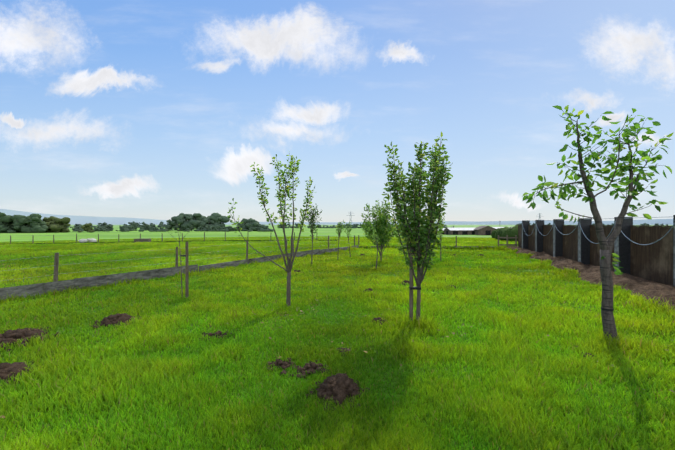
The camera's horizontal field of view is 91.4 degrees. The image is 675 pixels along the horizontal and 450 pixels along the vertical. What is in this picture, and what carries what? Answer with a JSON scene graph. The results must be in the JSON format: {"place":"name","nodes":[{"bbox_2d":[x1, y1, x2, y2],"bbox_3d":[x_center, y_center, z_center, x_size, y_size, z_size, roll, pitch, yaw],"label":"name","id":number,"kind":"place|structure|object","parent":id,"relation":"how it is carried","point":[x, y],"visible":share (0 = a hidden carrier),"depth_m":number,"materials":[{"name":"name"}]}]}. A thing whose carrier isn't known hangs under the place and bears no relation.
{"place":"outdoors","nodes":[
{"label":"outdoors","id":0,"kind":"place"},
{"bbox_2d":[0,209,672,224],"bbox_3d":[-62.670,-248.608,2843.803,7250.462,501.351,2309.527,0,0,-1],"label":"distant hills","id":1,"kind":"structure","parent":0,"point":[82,220],"depth_m":3289.43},
{"bbox_2d":[0,224,674,449],"bbox_3d":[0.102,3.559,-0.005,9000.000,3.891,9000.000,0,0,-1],"label":"ground","id":2,"kind":"structure","parent":0,"point":[26,237],"depth_m":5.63,"materials":[{"name":"green plant"}]},
{"bbox_2d":[0,361,42,388],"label":"molehill","id":3,"kind":"object","parent":2,"relation":"on","point":[7,369],"visible":0.67,"depth_m":3.43,"materials":[{"name":"soil"}]},
{"bbox_2d":[0,212,48,232],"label":"tree belt","id":4,"kind":"object","parent":2,"relation":"on","point":[33,223],"visible":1,"depth_m":202.57,"materials":[{"name":"green plant"}]},
{"bbox_2d":[0,326,60,352],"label":"molehill","id":5,"kind":"object","parent":2,"relation":"on","point":[11,336],"visible":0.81,"depth_m":4.53,"materials":[{"name":"soil"}]},
{"bbox_2d":[15,216,94,232],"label":"trees","id":6,"kind":"object","parent":2,"relation":"on","point":[55,224],"visible":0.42,"depth_m":212.80,"materials":[{"name":"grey plant"}]},
{"bbox_2d":[78,238,90,241],"bbox_3d":[-29.312,1.851,38.191,1.331,0.595,0.620,0,0,-13],"label":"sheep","id":7,"kind":"object","parent":2,"relation":"on","point":[84,240],"visible":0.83,"depth_m":38.00},
{"bbox_2d":[91,313,141,328],"bbox_3d":[-3.636,1.534,5.377,0.680,0.186,0.652,0,0,-1],"label":"molehill","id":8,"kind":"object","parent":2,"relation":"on","point":[115,319],"visible":0.85,"depth_m":5.27,"materials":[{"name":"soil"}]},
{"bbox_2d":[67,221,172,227],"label":"trees","id":9,"kind":"object","parent":2,"relation":"on","point":[162,224],"visible":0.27,"depth_m":486.33,"materials":[{"name":"green plant"}]},
{"bbox_2d":[79,223,179,230],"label":"tree belt","id":10,"kind":"object","parent":2,"relation":"on","point":[132,227],"visible":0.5,"depth_m":269.29,"materials":[{"name":"green plant"}]},
{"bbox_2d":[0,232,338,243],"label":"field fence","id":11,"kind":"object","parent":2,"relation":"on","point":[140,239],"depth_m":37.63,"materials":[{"name":"brown wood"}]},
{"bbox_2d":[72,225,273,231],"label":"trees","id":12,"kind":"object","parent":2,"relation":"on","point":[209,229],"visible":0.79,"depth_m":240.73,"materials":[{"name":"green plant"}]},
{"bbox_2d":[161,224,192,297],"bbox_3d":[-3.305,0.810,6.834,0.646,1.666,0.206,0,0,-1],"label":"staked sapling","id":13,"kind":"object","parent":2,"relation":"on","point":[186,271],"visible":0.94,"depth_m":6.86,"materials":[{"name":"brown plant"}]},
{"bbox_2d":[0,235,358,301],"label":"fence wire","id":14,"kind":"object","parent":2,"relation":"on","point":[33,289],"visible":0.6,"depth_m":8.76,"materials":[{"name":"grey metal"}]},
{"bbox_2d":[166,213,229,230],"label":"trees","id":15,"kind":"object","parent":2,"relation":"on","point":[197,220],"visible":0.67,"depth_m":256.62,"materials":[{"name":"green plant"}]},
{"bbox_2d":[202,331,231,340],"bbox_3d":[-1.747,1.574,4.690,0.439,0.088,0.409,0,0,-1],"label":"molehill","id":16,"kind":"object","parent":2,"relation":"on","point":[219,333],"visible":0.6,"depth_m":4.70,"materials":[{"name":"soil"}]},
{"bbox_2d":[206,218,264,230],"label":"trees","id":17,"kind":"object","parent":2,"relation":"on","point":[248,224],"visible":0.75,"depth_m":253.77,"materials":[{"name":"green plant"}]},
{"bbox_2d":[227,150,314,306],"bbox_3d":[-1.234,0.118,6.122,1.668,3.027,0.720,0,0,-1],"label":"young apple tree","id":18,"kind":"object","parent":2,"relation":"on","point":[289,264],"visible":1,"depth_m":6.20,"materials":[{"name":"green plant"}]},
{"bbox_2d":[266,357,296,375],"bbox_3d":[-0.616,1.574,3.751,0.373,0.093,0.414,0,0,31],"label":"molehill","id":19,"kind":"object","parent":2,"relation":"on","point":[284,364],"visible":0.83,"depth_m":3.69,"materials":[{"name":"soil"}]},
{"bbox_2d":[290,360,328,378],"bbox_3d":[-0.305,1.575,3.607,0.474,0.093,0.347,0,0,-35],"label":"molehill","id":20,"kind":"object","parent":2,"relation":"on","point":[310,367],"visible":0.83,"depth_m":3.57,"materials":[{"name":"soil"}]},
{"bbox_2d":[305,206,322,264],"bbox_3d":[-0.899,0.392,12.287,0.706,2.431,0.551,0,0,-1],"label":"tree","id":21,"kind":"object","parent":2,"relation":"on","point":[311,218],"visible":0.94,"depth_m":12.25,"materials":[{"name":"green plant"}]},
{"bbox_2d":[0,299,674,417],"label":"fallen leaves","id":22,"kind":"object","parent":2,"relation":"on","point":[3,416],"visible":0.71,"depth_m":4.47,"materials":[{"name":"beige plant"}]},
{"bbox_2d":[305,373,369,412],"bbox_3d":[-0.002,1.521,3.103,0.556,0.226,0.638,0,0,19],"label":"molehill","id":23,"kind":"object","parent":2,"relation":"on","point":[339,387],"visible":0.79,"depth_m":3.01,"materials":[{"name":"soil"}]},
{"bbox_2d":[336,220,344,259],"bbox_3d":[0.121,0.689,14.050,0.426,1.826,0.481,0,0,-1],"label":"tree","id":24,"kind":"object","parent":2,"relation":"on","point":[339,230],"visible":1,"depth_m":14.01,"materials":[{"name":"green plant"}]},
{"bbox_2d":[335,347,350,355],"bbox_3d":[0.078,1.575,4.130,0.220,0.076,0.237,0,0,-1],"label":"molehill","id":25,"kind":"object","parent":2,"relation":"on","point":[342,349],"visible":0.58,"depth_m":4.08,"materials":[{"name":"soil"}]},
{"bbox_2d":[344,222,351,256],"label":"tree","id":26,"kind":"object","parent":2,"relation":"on","point":[350,229],"visible":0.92,"depth_m":15.34,"materials":[{"name":"green plant"}]},
{"bbox_2d":[262,223,454,227],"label":"trees","id":27,"kind":"object","parent":2,"relation":"on","point":[333,226],"visible":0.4,"depth_m":431.79,"materials":[{"name":"green plant"}]},
{"bbox_2d":[372,233,380,268],"bbox_3d":[1.312,0.895,11.250,0.370,1.436,0.437,0,0,27],"label":"tree","id":28,"kind":"object","parent":2,"relation":"on","point":[376,239],"visible":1,"depth_m":11.19,"materials":[{"name":"green plant"}]},
{"bbox_2d":[372,317,385,325],"bbox_3d":[0.671,1.562,5.372,0.336,0.111,0.363,0,0,-1],"label":"molehill","id":29,"kind":"object","parent":2,"relation":"on","point":[378,319],"visible":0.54,"depth_m":5.33,"materials":[{"name":"soil"}]},
{"bbox_2d":[360,199,398,261],"bbox_3d":[1.676,0.241,13.458,1.771,2.727,1.609,0,0,-22],"label":"bushy tree","id":30,"kind":"object","parent":2,"relation":"on","point":[381,221],"visible":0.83,"depth_m":13.15,"materials":[{"name":"green plant"}]},
{"bbox_2d":[382,132,452,319],"bbox_3d":[1.184,0.151,5.084,0.978,2.995,1.222,0,0,-1],"label":"columnar tree","id":31,"kind":"object","parent":2,"relation":"on","point":[419,238],"visible":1,"depth_m":4.96,"materials":[{"name":"green plant"}]},
{"bbox_2d":[358,235,517,248],"bbox_3d":[6.348,1.121,20.999,10.052,0.960,0.153,0,0,2],"label":"hurdle fence","id":32,"kind":"object","parent":2,"relation":"on","point":[515,237],"visible":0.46,"depth_m":20.87,"materials":[{"name":"wood"}]},
{"bbox_2d":[435,213,444,260],"bbox_3d":[4.328,0.415,13.876,0.434,2.376,0.756,0,0,6],"label":"small tree","id":33,"kind":"object","parent":2,"relation":"on","point":[441,219],"visible":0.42,"depth_m":13.81,"materials":[{"name":"green plant"}]},
{"bbox_2d":[444,228,474,234],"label":"long shed","id":34,"kind":"object","parent":2,"relation":"on","point":[459,231],"visible":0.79,"depth_m":167.78,"materials":[{"name":"white metal"}]},
{"bbox_2d":[474,226,496,234],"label":"barn","id":35,"kind":"structure","parent":2,"relation":"on","point":[483,230],"depth_m":161.90,"materials":[{"name":"black"}]},
{"bbox_2d":[491,224,517,240],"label":"hedge","id":36,"kind":"object","parent":2,"relation":"on","point":[508,231],"visible":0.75,"depth_m":42.64,"materials":[{"name":"green plant"}]},
{"bbox_2d":[518,223,667,226],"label":"trees","id":37,"kind":"object","parent":2,"relation":"on","point":[656,224],"visible":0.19,"depth_m":626.02,"materials":[{"name":"green plant"}]},
{"bbox_2d":[518,215,674,286],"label":"fence","id":38,"kind":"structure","parent":2,"relation":"on","point":[646,252],"depth_m":9.55,"materials":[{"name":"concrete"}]},
{"bbox_2d":[522,105,673,341],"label":"cherry tree","id":39,"kind":"object","parent":2,"relation":"on","point":[607,309],"visible":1,"depth_m":4.23,"materials":[{"name":"green plant"}]},
{"bbox_2d":[0,0,674,221],"label":"sky","id":40,"kind":"structure","parent":0,"point":[144,109],"materials":[{"name":"blue"}]},
{"bbox_2d":[504,246,674,309],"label":"soil strip","id":41,"kind":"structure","parent":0,"point":[632,283],"depth_m":8.79,"materials":[{"name":"brown soil"}]}
]}

